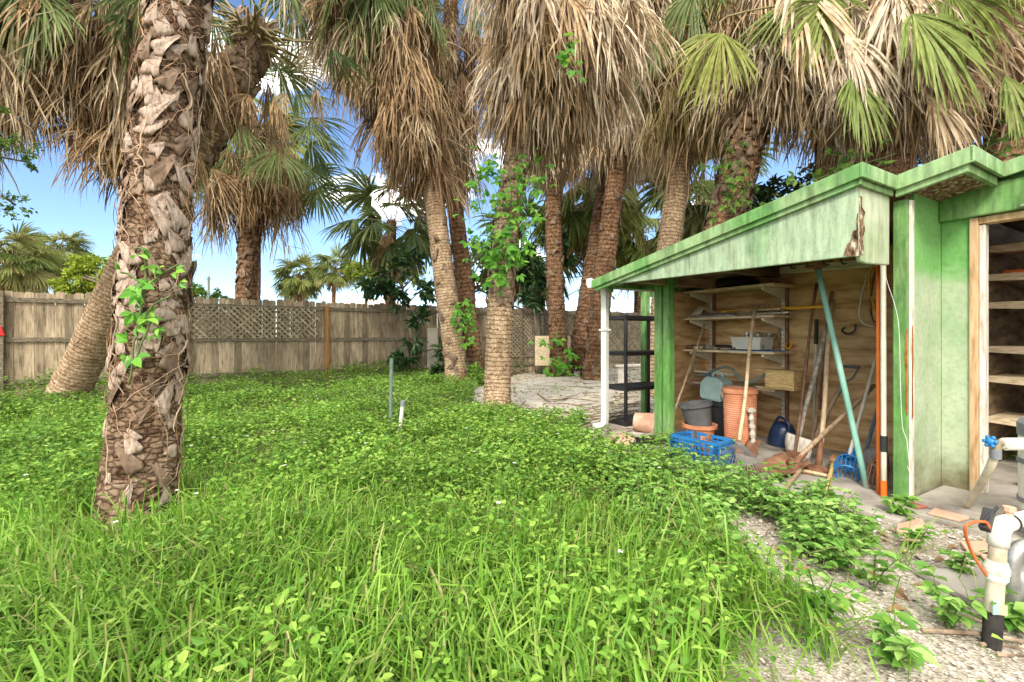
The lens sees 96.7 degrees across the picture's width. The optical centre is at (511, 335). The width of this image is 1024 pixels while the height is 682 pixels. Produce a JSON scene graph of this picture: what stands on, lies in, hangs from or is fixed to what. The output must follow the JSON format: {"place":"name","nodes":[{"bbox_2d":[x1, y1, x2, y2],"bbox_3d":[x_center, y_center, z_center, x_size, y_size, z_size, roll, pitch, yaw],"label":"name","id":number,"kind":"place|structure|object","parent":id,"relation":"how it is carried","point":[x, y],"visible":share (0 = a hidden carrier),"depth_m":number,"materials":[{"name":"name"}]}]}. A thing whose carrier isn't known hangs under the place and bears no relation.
{"place":"outdoors","nodes":[
{"label":"outdoors","id":0,"kind":"place"},
{"bbox_2d":[0,0,982,320],"label":"sky","id":1,"kind":"structure","parent":0,"point":[57,211],"materials":[{"name":"blue"}]},
{"bbox_2d":[0,351,1014,681],"bbox_3d":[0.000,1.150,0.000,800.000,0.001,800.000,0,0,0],"label":"ground","id":2,"kind":"structure","parent":0,"point":[348,397],"depth_m":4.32,"materials":[{"name":"green plant"}]},
{"bbox_2d":[0,105,43,220],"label":"overhanging tree","id":3,"kind":"object","parent":2,"relation":"on","point":[7,144],"visible":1,"depth_m":5.33,"materials":[{"name":"green plant"}]},
{"bbox_2d":[0,220,66,293],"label":"palm tree","id":4,"kind":"object","parent":2,"relation":"on","point":[19,275],"visible":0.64,"depth_m":25.93,"materials":[{"name":"green plant"}]},
{"bbox_2d":[0,0,99,208],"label":"palm tree","id":5,"kind":"object","parent":2,"relation":"on","point":[6,91],"visible":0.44,"depth_m":5.90,"materials":[{"name":"brown plant"}]},
{"bbox_2d":[8,229,100,294],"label":"palm tree","id":6,"kind":"object","parent":2,"relation":"on","point":[75,241],"visible":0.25,"depth_m":29.87,"materials":[{"name":"green plant"}]},
{"bbox_2d":[45,252,110,298],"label":"yellow green tree","id":7,"kind":"object","parent":2,"relation":"on","point":[89,270],"visible":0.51,"depth_m":16.00,"materials":[{"name":"green plant"}]},
{"bbox_2d":[0,0,249,220],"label":"palm tree","id":8,"kind":"object","parent":2,"relation":"on","point":[88,57],"visible":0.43,"depth_m":6.04,"materials":[{"name":"brown plant"}]},
{"bbox_2d":[91,0,215,531],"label":"palm tree","id":9,"kind":"object","parent":2,"relation":"on","point":[142,432],"visible":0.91,"depth_m":2.79,"materials":[{"name":"brown plant"}]},
{"bbox_2d":[115,246,186,385],"bbox_3d":[-2.113,-0.112,2.643,0.409,0.811,0.151,0,0,0],"label":"climbing vine","id":10,"kind":"object","parent":9,"relation":"attached to","point":[139,318],"visible":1,"depth_m":2.65,"materials":[{"name":"green plant"}]},
{"bbox_2d":[192,282,228,302],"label":"distant tree","id":11,"kind":"object","parent":2,"relation":"on","point":[200,290],"visible":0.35,"depth_m":30.07,"materials":[{"name":"green plant"}]},
{"bbox_2d":[44,0,377,401],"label":"palm tree","id":12,"kind":"object","parent":2,"relation":"on","point":[81,364],"visible":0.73,"depth_m":7.49,"materials":[{"name":"brown plant"}]},
{"bbox_2d":[206,89,318,299],"bbox_3d":[-10.540,-4.737,19.045,5.125,11.781,5.402,0,0,0],"label":"palm tree","id":13,"kind":"object","parent":2,"relation":"on","point":[301,149],"visible":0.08,"depth_m":18.96,"materials":[{"name":"green plant"}]},
{"bbox_2d":[192,42,355,376],"bbox_3d":[-6.727,-3.446,12.205,5.562,9.234,5.083,0,0,0],"label":"palm tree","id":14,"kind":"object","parent":2,"relation":"on","point":[245,196],"visible":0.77,"depth_m":11.75,"materials":[{"name":"green plant"}]},
{"bbox_2d":[269,250,324,301],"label":"palm tree","id":15,"kind":"object","parent":2,"relation":"on","point":[295,287],"visible":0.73,"depth_m":37.31,"materials":[{"name":"green plant"}]},
{"bbox_2d":[0,291,650,397],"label":"wooden fence","id":16,"kind":"object","parent":2,"relation":"on","point":[291,335],"visible":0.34,"depth_m":10.42,"materials":[{"name":"brown wood"}]},
{"bbox_2d":[309,240,354,302],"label":"palm tree","id":17,"kind":"object","parent":2,"relation":"on","point":[328,273],"visible":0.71,"depth_m":35.40,"materials":[{"name":"green plant"}]},
{"bbox_2d":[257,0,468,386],"bbox_3d":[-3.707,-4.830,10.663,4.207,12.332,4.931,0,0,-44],"label":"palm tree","id":18,"kind":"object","parent":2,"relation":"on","point":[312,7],"visible":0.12,"depth_m":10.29,"materials":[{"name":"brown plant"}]},
{"bbox_2d":[318,161,449,304],"bbox_3d":[-4.583,-2.850,16.995,4.639,8.009,4.504,0,0,0],"label":"palm tree","id":19,"kind":"object","parent":2,"relation":"on","point":[372,242],"visible":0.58,"depth_m":16.28,"materials":[{"name":"green plant"}]},
{"bbox_2d":[341,256,429,304],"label":"distant tree","id":20,"kind":"object","parent":2,"relation":"on","point":[358,272],"visible":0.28,"depth_m":21.80,"materials":[{"name":"green plant"}]},
{"bbox_2d":[298,0,476,383],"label":"palm tree","id":21,"kind":"object","parent":2,"relation":"on","point":[407,124],"visible":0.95,"depth_m":9.95,"materials":[{"name":"brown plant"}]},
{"bbox_2d":[449,298,476,349],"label":"climbing vine","id":22,"kind":"object","parent":21,"relation":"attached to","point":[465,319],"visible":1,"depth_m":10.08,"materials":[{"name":"green plant"}]},
{"bbox_2d":[354,244,443,375],"bbox_3d":[-2.660,-0.574,11.347,2.607,3.458,1.235,0,0,0],"label":"dark shrub","id":23,"kind":"object","parent":2,"relation":"on","point":[384,285],"visible":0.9,"depth_m":11.20,"materials":[{"name":"green plant"}]},
{"bbox_2d":[427,328,437,377],"bbox_3d":[-2.143,0.475,12.288,0.300,1.350,0.030,0,0,-30],"label":"grey board","id":24,"kind":"object","parent":2,"relation":"on","point":[432,335],"visible":0.51,"depth_m":12.26,"materials":[{"name":"grey wood"}]},
{"bbox_2d":[0,365,886,579],"bbox_3d":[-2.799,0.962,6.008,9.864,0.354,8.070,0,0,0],"label":"leafy weeds","id":25,"kind":"object","parent":2,"relation":"on","point":[806,535],"visible":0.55,"depth_m":2.79,"materials":[{"name":"green plant"}]},
{"bbox_2d":[400,0,496,372],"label":"palm tree","id":26,"kind":"object","parent":2,"relation":"on","point":[456,82],"visible":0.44,"depth_m":11.78,"materials":[{"name":"brown plant"}]},
{"bbox_2d":[0,357,1017,681],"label":"weeds","id":27,"kind":"object","parent":2,"relation":"on","point":[198,427],"visible":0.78,"depth_m":3.32,"materials":[{"name":"green plant"}]},
{"bbox_2d":[427,231,615,308],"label":"distant tree","id":28,"kind":"object","parent":2,"relation":"on","point":[478,285],"visible":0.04,"depth_m":19.95,"materials":[{"name":"green plant"}]},
{"bbox_2d":[470,188,583,321],"bbox_3d":[0.895,-2.162,17.994,5.055,6.636,4.791,0,0,41],"label":"palm tree","id":29,"kind":"object","parent":2,"relation":"on","point":[484,271],"visible":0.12,"depth_m":17.35,"materials":[{"name":"green plant"}]},
{"bbox_2d":[689,0,869,181],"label":"palm tree","id":30,"kind":"object","parent":2,"relation":"on","point":[821,165],"visible":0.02,"depth_m":6.71,"materials":[{"name":"green plant"}]},
{"bbox_2d":[586,145,1023,502],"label":"shed","id":31,"kind":"structure","parent":2,"relation":"on","point":[928,234],"depth_m":3.21,"materials":[{"name":"green wood"}]},
{"bbox_2d":[684,282,794,421],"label":"wall shelves","id":32,"kind":"object","parent":31,"relation":"attached to","point":[777,290],"depth_m":4.81,"materials":[{"name":"grey wood"}]},
{"bbox_2d":[714,278,760,287],"bbox_3d":[2.534,-0.581,5.116,0.539,0.137,0.236,0,0,0],"label":"dark tarpaulin","id":33,"kind":"object","parent":32,"relation":"on","point":[726,282],"visible":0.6,"depth_m":5.02,"materials":[{"name":"black fabric"}]},
{"bbox_2d":[732,350,785,351],"bbox_3d":[2.599,0.163,4.843,0.304,0.009,0.500,0,0,-30],"label":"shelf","id":34,"kind":"object","parent":32,"relation":"on","point":[762,350],"visible":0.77,"depth_m":4.75,"materials":[{"name":"plastic"}]},
{"bbox_2d":[729,337,775,349],"bbox_3d":[2.579,0.085,4.889,0.260,0.133,0.370,0,0,-30],"label":"storage bin","id":35,"kind":"object","parent":34,"relation":"on","point":[742,343],"visible":1,"depth_m":4.78,"materials":[{"name":"white plastic"}]},
{"bbox_2d":[755,368,803,390],"bbox_3d":[2.650,0.435,4.507,0.200,0.185,0.380,0,0,-30],"label":"wooden box","id":36,"kind":"object","parent":32,"relation":"on","point":[783,379],"visible":0.91,"depth_m":4.40,"materials":[{"name":"yellow wood"}]},
{"bbox_2d":[780,258,875,273],"bbox_3d":[3.035,-0.679,4.461,0.136,0.122,0.886,0,0,-30],"label":"hook board","id":37,"kind":"object","parent":31,"relation":"attached to","point":[842,265],"visible":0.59,"depth_m":4.43,"materials":[{"name":"brown wood"}]},
{"bbox_2d":[858,265,875,326],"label":"hanging straps","id":38,"kind":"object","parent":37,"relation":"hanging from","point":[871,301],"visible":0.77,"depth_m":3.92,"materials":[{"name":"black fabric"}]},
{"bbox_2d":[669,0,1023,179],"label":"palm tree","id":39,"kind":"object","parent":2,"relation":"on","point":[904,76],"visible":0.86,"depth_m":5.20,"materials":[{"name":"green plant"}]},
{"bbox_2d":[785,119,1023,187],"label":"climbing vine","id":40,"kind":"object","parent":39,"relation":"attached to","point":[817,174],"visible":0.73,"depth_m":5.36,"materials":[{"name":"green plant"}]},
{"bbox_2d":[750,139,982,209],"bbox_3d":[6.001,-1.230,7.667,4.968,4.766,1.393,0,0,0],"label":"hedge tree","id":41,"kind":"object","parent":2,"relation":"on","point":[767,196],"visible":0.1,"depth_m":7.52,"materials":[{"name":"green plant"}]},
{"bbox_2d":[920,0,1023,161],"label":"palm tree","id":42,"kind":"object","parent":2,"relation":"on","point":[999,146],"visible":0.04,"depth_m":6.15,"materials":[{"name":"green plant"}]},
{"bbox_2d":[472,367,653,454],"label":"sand","id":43,"kind":"structure","parent":0,"point":[618,428],"depth_m":7.96,"materials":[{"name":"beige sand"}]},
{"bbox_2d":[515,227,578,373],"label":"broadleaf tree","id":44,"kind":"object","parent":43,"relation":"on","point":[535,278],"visible":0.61,"depth_m":13.20,"materials":[{"name":"green plant"}]},
{"bbox_2d":[535,336,569,365],"bbox_3d":[1.167,0.445,13.065,1.026,0.850,0.030,0,0,-6],"label":"plywood board","id":45,"kind":"object","parent":43,"relation":"on","point":[543,351],"visible":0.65,"depth_m":13.02,"materials":[{"name":"brown wood"}]},
{"bbox_2d":[514,376,616,411],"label":"sand slab","id":46,"kind":"structure","parent":43,"relation":"on","point":[538,400],"depth_m":8.83,"materials":[{"name":"beige concrete"}]},
{"bbox_2d":[459,0,691,410],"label":"palm tree","id":47,"kind":"object","parent":43,"relation":"on","point":[534,96],"visible":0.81,"depth_m":6.30,"materials":[{"name":"brown plant"}]},
{"bbox_2d":[452,146,556,295],"bbox_3d":[-0.096,-1.614,6.423,1.491,2.140,0.486,0,0,0],"label":"climbing vine","id":48,"kind":"object","parent":47,"relation":"attached to","point":[511,251],"visible":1,"depth_m":6.39,"materials":[{"name":"green plant"}]},
{"bbox_2d":[555,31,586,82],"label":"climbing vine","id":49,"kind":"object","parent":47,"relation":"attached to","point":[563,56],"visible":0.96,"depth_m":5.50,"materials":[{"name":"green plant"}]},
{"bbox_2d":[526,166,657,271],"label":"palm tree","id":50,"kind":"object","parent":43,"relation":"on","point":[577,223],"visible":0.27,"depth_m":15.80,"materials":[{"name":"green plant"}]},
{"bbox_2d":[524,2,660,376],"bbox_3d":[1.816,-4.962,12.540,4.322,12.500,5.082,0,0,-29],"label":"palm tree","id":51,"kind":"object","parent":43,"relation":"on","point":[554,273],"visible":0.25,"depth_m":12.40,"materials":[{"name":"brown plant"}]},
{"bbox_2d":[528,332,582,376],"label":"climbing vine","id":52,"kind":"object","parent":51,"relation":"attached to","point":[560,365],"visible":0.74,"depth_m":12.12,"materials":[{"name":"green plant"}]},
{"bbox_2d":[569,150,637,370],"bbox_3d":[2.807,-5.389,13.952,4.218,13.674,4.197,0,0,16],"label":"palm tree","id":53,"kind":"object","parent":43,"relation":"on","point":[579,336],"visible":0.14,"depth_m":13.58,"materials":[{"name":"brown plant"}]},
{"bbox_2d":[572,0,673,380],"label":"palm tree","id":54,"kind":"object","parent":43,"relation":"on","point":[618,177],"visible":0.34,"depth_m":11.38,"materials":[{"name":"brown plant"}]},
{"bbox_2d":[608,314,653,426],"bbox_3d":[1.672,0.440,6.051,0.832,1.420,0.412,0,0,-30],"label":"shelf unit","id":55,"kind":"object","parent":43,"relation":"on","point":[626,420],"visible":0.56,"depth_m":5.81,"materials":[{"name":"black plastic"}]},
{"bbox_2d":[595,1,672,191],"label":"palm tree","id":56,"kind":"object","parent":43,"relation":"on","point":[646,174],"visible":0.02,"depth_m":12.36,"materials":[{"name":"green plant"}]},
{"bbox_2d":[633,412,653,432],"bbox_3d":[1.569,1.034,5.353,0.264,0.286,0.284,0,0,27],"label":"terracotta pot","id":57,"kind":"object","parent":43,"relation":"on","point":[643,422],"visible":0.68,"depth_m":5.27,"materials":[{"name":"orange ceramic"}]},
{"bbox_2d":[639,291,653,411],"bbox_3d":[2.064,0.205,6.732,0.800,1.890,0.132,0,0,-30],"label":"green post","id":58,"kind":"object","parent":43,"relation":"on","point":[645,302],"visible":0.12,"depth_m":6.60,"materials":[{"name":"paint"}]},
{"bbox_2d":[614,188,694,312],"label":"palm tree","id":59,"kind":"object","parent":43,"relation":"on","point":[631,251],"visible":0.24,"depth_m":17.77,"materials":[{"name":"green plant"}]},
{"bbox_2d":[611,0,766,396],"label":"palm tree","id":60,"kind":"object","parent":43,"relation":"on","point":[666,137],"visible":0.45,"depth_m":8.36,"materials":[{"name":"brown plant"}]},
{"bbox_2d":[632,142,783,253],"bbox_3d":[5.556,-2.569,12.983,4.216,7.446,4.450,0,0,40],"label":"palm tree","id":61,"kind":"object","parent":43,"relation":"on","point":[693,224],"visible":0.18,"depth_m":12.18,"materials":[{"name":"green plant"}]},
{"bbox_2d":[482,370,985,638],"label":"leaf litter","id":62,"kind":"object","parent":43,"relation":"on","point":[900,593],"visible":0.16,"depth_m":2.31,"materials":[{"name":"brown plant"}]},
{"bbox_2d":[647,0,867,229],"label":"palm tree","id":63,"kind":"object","parent":43,"relation":"on","point":[752,120],"visible":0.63,"depth_m":6.66,"materials":[{"name":"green plant"}]},
{"bbox_2d":[697,137,766,226],"bbox_3d":[3.172,-2.170,6.484,0.960,1.263,0.435,0,0,-17],"label":"climbing vine","id":64,"kind":"object","parent":63,"relation":"attached to","point":[728,197],"visible":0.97,"depth_m":6.45,"materials":[{"name":"green plant"}]},
{"bbox_2d":[514,367,1023,656],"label":"twig litter","id":65,"kind":"object","parent":43,"relation":"on","point":[979,643],"visible":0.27,"depth_m":6.47,"materials":[{"name":"brown wood"}]},
{"bbox_2d":[590,453,1023,681],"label":"gravel path","id":66,"kind":"structure","parent":0,"point":[988,665],"depth_m":1.73,"materials":[{"name":"grey gravel"}]},
{"bbox_2d":[796,567,865,627],"bbox_3d":[1.240,1.024,1.754,0.272,0.255,0.179,0,0,0],"label":"weed plant","id":67,"kind":"object","parent":66,"relation":"on","point":[853,585],"visible":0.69,"depth_m":1.75,"materials":[{"name":"green plant"}]},
{"bbox_2d":[830,542,913,591],"bbox_3d":[1.588,1.040,2.028,0.214,0.224,0.246,0,0,0],"label":"weed plant","id":68,"kind":"object","parent":66,"relation":"on","point":[880,578],"visible":0.95,"depth_m":2.00,"materials":[{"name":"green plant"}]},
{"bbox_2d":[865,609,940,672],"bbox_3d":[1.325,1.060,1.541,0.189,0.182,0.248,0,0,0],"label":"weed plant","id":69,"kind":"object","parent":66,"relation":"on","point":[896,652],"visible":0.94,"depth_m":1.54,"materials":[{"name":"green plant"}]},
{"bbox_2d":[900,524,939,549],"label":"weed plant","id":70,"kind":"object","parent":66,"relation":"on","point":[913,534],"visible":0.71,"depth_m":2.42,"materials":[{"name":"green plant"}]},
{"bbox_2d":[911,560,988,628],"bbox_3d":[1.707,1.046,1.791,0.163,0.212,0.298,0,0,0],"label":"weed plant","id":71,"kind":"object","parent":66,"relation":"on","point":[954,605],"visible":0.94,"depth_m":1.76,"materials":[{"name":"green plant"}]},
{"bbox_2d":[936,549,981,575],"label":"weed plant","id":72,"kind":"object","parent":66,"relation":"on","point":[958,557],"visible":0.78,"depth_m":2.14,"materials":[{"name":"green plant"}]},
{"bbox_2d":[915,568,1004,623],"bbox_3d":[2.331,1.126,1.974,0.819,0.030,0.400,0,0,0],"label":"pump pad","id":73,"kind":"object","parent":66,"relation":"on","point":[954,583],"visible":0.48,"depth_m":2.06,"materials":[{"name":"concrete"}]},
{"bbox_2d":[1005,538,1023,602],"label":"pool pump","id":74,"kind":"object","parent":73,"relation":"on","point":[1015,560],"visible":0.59,"depth_m":1.78,"materials":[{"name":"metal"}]},
{"bbox_2d":[920,628,1023,643],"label":"dry stick","id":75,"kind":"object","parent":66,"relation":"on","point":[964,632],"visible":0.77,"depth_m":1.72,"materials":[{"name":"brown wood"}]},
{"bbox_2d":[970,585,1023,632],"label":"weed plant","id":76,"kind":"object","parent":66,"relation":"on","point":[1013,619],"visible":0.64,"depth_m":1.74,"materials":[{"name":"green plant"}]},
{"bbox_2d":[981,505,1023,651],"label":"standpipe","id":77,"kind":"object","parent":66,"relation":"on","point":[1008,522],"visible":0.89,"depth_m":1.66,"materials":[{"name":"plastic"}]},
{"bbox_2d":[963,520,990,576],"bbox_3d":[1.682,0.776,1.653,0.148,0.227,0.055,0,0,-8],"label":"orange cable","id":78,"kind":"object","parent":77,"relation":"attached to","point":[966,525],"visible":1,"depth_m":1.64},
{"bbox_2d":[978,506,998,532],"bbox_3d":[1.736,0.669,1.658,0.084,0.088,0.038,0,0,-31],"label":"black clamp","id":79,"kind":"object","parent":77,"relation":"attached to","point":[988,514],"visible":0.95,"depth_m":1.65,"materials":[{"name":"plastic"}]},
{"bbox_2d":[634,428,1023,542],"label":"concrete slab","id":80,"kind":"structure","parent":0,"point":[870,498],"depth_m":3.35,"materials":[{"name":"grey concrete"}]},
{"bbox_2d":[670,430,734,465],"bbox_3d":[1.707,1.012,4.090,0.294,0.206,0.455,0,0,-35],"label":"plastic crate","id":81,"kind":"object","parent":80,"relation":"on","point":[687,438],"visible":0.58,"depth_m":4.01,"materials":[{"name":"blue plastic"}]},
{"bbox_2d":[682,421,717,441],"bbox_3d":[1.941,1.014,4.709,0.344,0.200,0.344,0,0,0],"label":"terracotta pot","id":82,"kind":"object","parent":81,"relation":"in","point":[708,429],"visible":0.46,"depth_m":4.58,"materials":[{"name":"orange ceramic"}]},
{"bbox_2d":[678,399,712,425],"bbox_3d":[1.903,0.816,4.719,0.336,0.294,0.335,0,0,0],"label":"grey bucket","id":83,"kind":"object","parent":82,"relation":"in","point":[697,412],"visible":0.86,"depth_m":4.60,"materials":[{"name":"plastic"}]},
{"bbox_2d":[700,398,723,440],"bbox_3d":[2.302,0.914,4.962,0.464,0.400,0.464,0,0,0],"label":"black bucket","id":84,"kind":"object","parent":80,"relation":"on","point":[717,413],"visible":0.18,"depth_m":4.80,"materials":[{"name":"plastic"}]},
{"bbox_2d":[700,371,732,402],"bbox_3d":[2.232,0.554,4.982,0.200,0.332,0.283,0,0,-30],"label":"watering can","id":85,"kind":"object","parent":84,"relation":"on","point":[711,387],"visible":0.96,"depth_m":4.91,"materials":[{"name":"teal plastic"}]},
{"bbox_2d":[722,386,758,452],"bbox_3d":[2.209,0.814,4.412,0.320,0.600,0.320,0,0,0],"label":"terracotta cylinder","id":86,"kind":"object","parent":80,"relation":"on","point":[732,401],"visible":0.68,"depth_m":4.31,"materials":[{"name":"orange ceramic"}]},
{"bbox_2d":[709,306,778,480],"bbox_3d":[2.174,0.415,3.959,0.461,1.422,1.407,0,0,41],"label":"leaf rake","id":87,"kind":"object","parent":80,"relation":"on","point":[740,445],"visible":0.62,"depth_m":3.91,"materials":[{"name":"brown wood"}]},
{"bbox_2d":[744,407,761,457],"bbox_3d":[2.224,0.897,4.207,0.103,0.456,0.134,0,0,-30],"label":"hand spade","id":88,"kind":"object","parent":80,"relation":"on","point":[752,444],"visible":0.89,"depth_m":4.20,"materials":[{"name":"metal"}]},
{"bbox_2d":[767,416,795,447],"bbox_3d":[2.718,0.970,4.509,0.240,0.337,0.422,0,0,0],"label":"watering can","id":89,"kind":"object","parent":80,"relation":"on","point":[779,430],"visible":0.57,"depth_m":4.52,"materials":[{"name":"blue plastic"}]},
{"bbox_2d":[786,283,817,457],"bbox_3d":[2.760,0.301,4.325,0.610,1.636,0.138,0,0,-45],"label":"garden hoe","id":90,"kind":"object","parent":80,"relation":"on","point":[792,453],"visible":0.86,"depth_m":4.27,"materials":[{"name":"wood"}]},
{"bbox_2d":[785,327,826,457],"bbox_3d":[2.795,0.534,4.319,0.419,1.228,0.239,0,0,-36],"label":"spade","id":91,"kind":"object","parent":80,"relation":"on","point":[803,443],"visible":0.69,"depth_m":4.26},
{"bbox_2d":[742,384,875,478],"bbox_3d":[2.511,0.776,3.837,1.301,0.710,0.303,0,0,-23],"label":"scoop shovel","id":92,"kind":"object","parent":80,"relation":"on","point":[783,457],"visible":0.74,"depth_m":3.80,"materials":[{"name":"metal"}]},
{"bbox_2d":[812,319,818,446],"bbox_3d":[3.007,0.478,4.518,0.035,1.273,0.091,0,0,0],"label":"pole","id":93,"kind":"object","parent":80,"relation":"on","point":[816,324],"visible":0.64,"depth_m":4.50,"materials":[{"name":"brown wood"}]},
{"bbox_2d":[810,358,822,450],"bbox_3d":[2.969,0.670,4.431,0.185,0.896,0.034,0,0,-14],"label":"rough pole","id":94,"kind":"object","parent":80,"relation":"on","point":[817,396],"visible":0.78,"depth_m":4.42,"materials":[{"name":"brown wood"}]},
{"bbox_2d":[801,300,835,474],"bbox_3d":[2.745,0.400,3.949,1.027,1.481,0.291,0,0,-37],"label":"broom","id":95,"kind":"object","parent":80,"relation":"on","point":[817,466],"visible":0.6,"depth_m":3.93,"materials":[{"name":"brown wood"}]},
{"bbox_2d":[812,365,860,448],"bbox_3d":[2.989,0.697,4.238,0.412,0.848,0.064,0,0,43],"label":"grip spade","id":96,"kind":"object","parent":80,"relation":"on","point":[838,392],"visible":0.48,"depth_m":4.21,"materials":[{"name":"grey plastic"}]},
{"bbox_2d":[804,263,869,487],"bbox_3d":[2.521,0.267,3.538,0.058,1.704,0.488,0,0,-20],"label":"teal pole","id":97,"kind":"object","parent":80,"relation":"on","point":[817,267],"visible":1,"depth_m":3.49,"materials":[{"name":"metal"}]},
{"bbox_2d":[833,353,875,480],"bbox_3d":[2.878,0.648,3.797,0.930,0.995,0.184,0,0,-44],"label":"fruit picker","id":98,"kind":"object","parent":80,"relation":"on","point":[849,456],"visible":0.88,"depth_m":3.64,"materials":[{"name":"blue plastic"}]},
{"bbox_2d":[876,265,880,494],"bbox_3d":[2.585,0.290,3.205,0.034,1.648,0.057,0,0,30],"label":"orange pole","id":99,"kind":"object","parent":80,"relation":"on","point":[878,434],"visible":0.6,"depth_m":3.20,"materials":[{"name":"plastic"}]},
{"bbox_2d":[880,265,887,496],"bbox_3d":[2.563,0.287,3.140,0.047,1.655,0.056,0,0,0],"label":"banded pole","id":100,"kind":"object","parent":80,"relation":"on","point":[883,393],"visible":0.91,"depth_m":3.13,"materials":[{"name":"white plastic"}]},
{"bbox_2d":[879,494,922,518],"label":"weed plant","id":101,"kind":"object","parent":80,"relation":"on","point":[893,506],"visible":0.94,"depth_m":2.82,"materials":[{"name":"green plant"}]},
{"bbox_2d":[928,508,969,521],"bbox_3d":[2.746,1.106,2.837,0.280,0.014,0.167,0,0,-35],"label":"broken tile","id":102,"kind":"object","parent":80,"relation":"on","point":[937,512],"visible":0.54,"depth_m":2.79,"materials":[{"name":"beige tile"}]},
{"bbox_2d":[981,416,1023,509],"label":"filter tank","id":103,"kind":"object","parent":80,"relation":"on","point":[992,442],"visible":1,"depth_m":2.46,"materials":[{"name":"white plastic"}]},
{"bbox_2d":[962,448,1001,508],"bbox_3d":[2.711,0.863,2.643,0.060,0.513,0.570,0,0,33],"label":"drain hose","id":104,"kind":"object","parent":103,"relation":"hanging from","point":[995,457],"visible":0.88,"depth_m":2.50,"materials":[{"name":"plastic"}]},
{"bbox_2d":[914,454,1023,531],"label":"patio floor","id":105,"kind":"structure","parent":0,"point":[1003,485],"depth_m":3.00,"materials":[{"name":"concrete"}]},
{"bbox_2d":[989,242,1023,425],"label":"shelf rack","id":106,"kind":"object","parent":105,"relation":"on","point":[1007,418],"visible":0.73,"depth_m":3.65,"materials":[{"name":"brown wood"}]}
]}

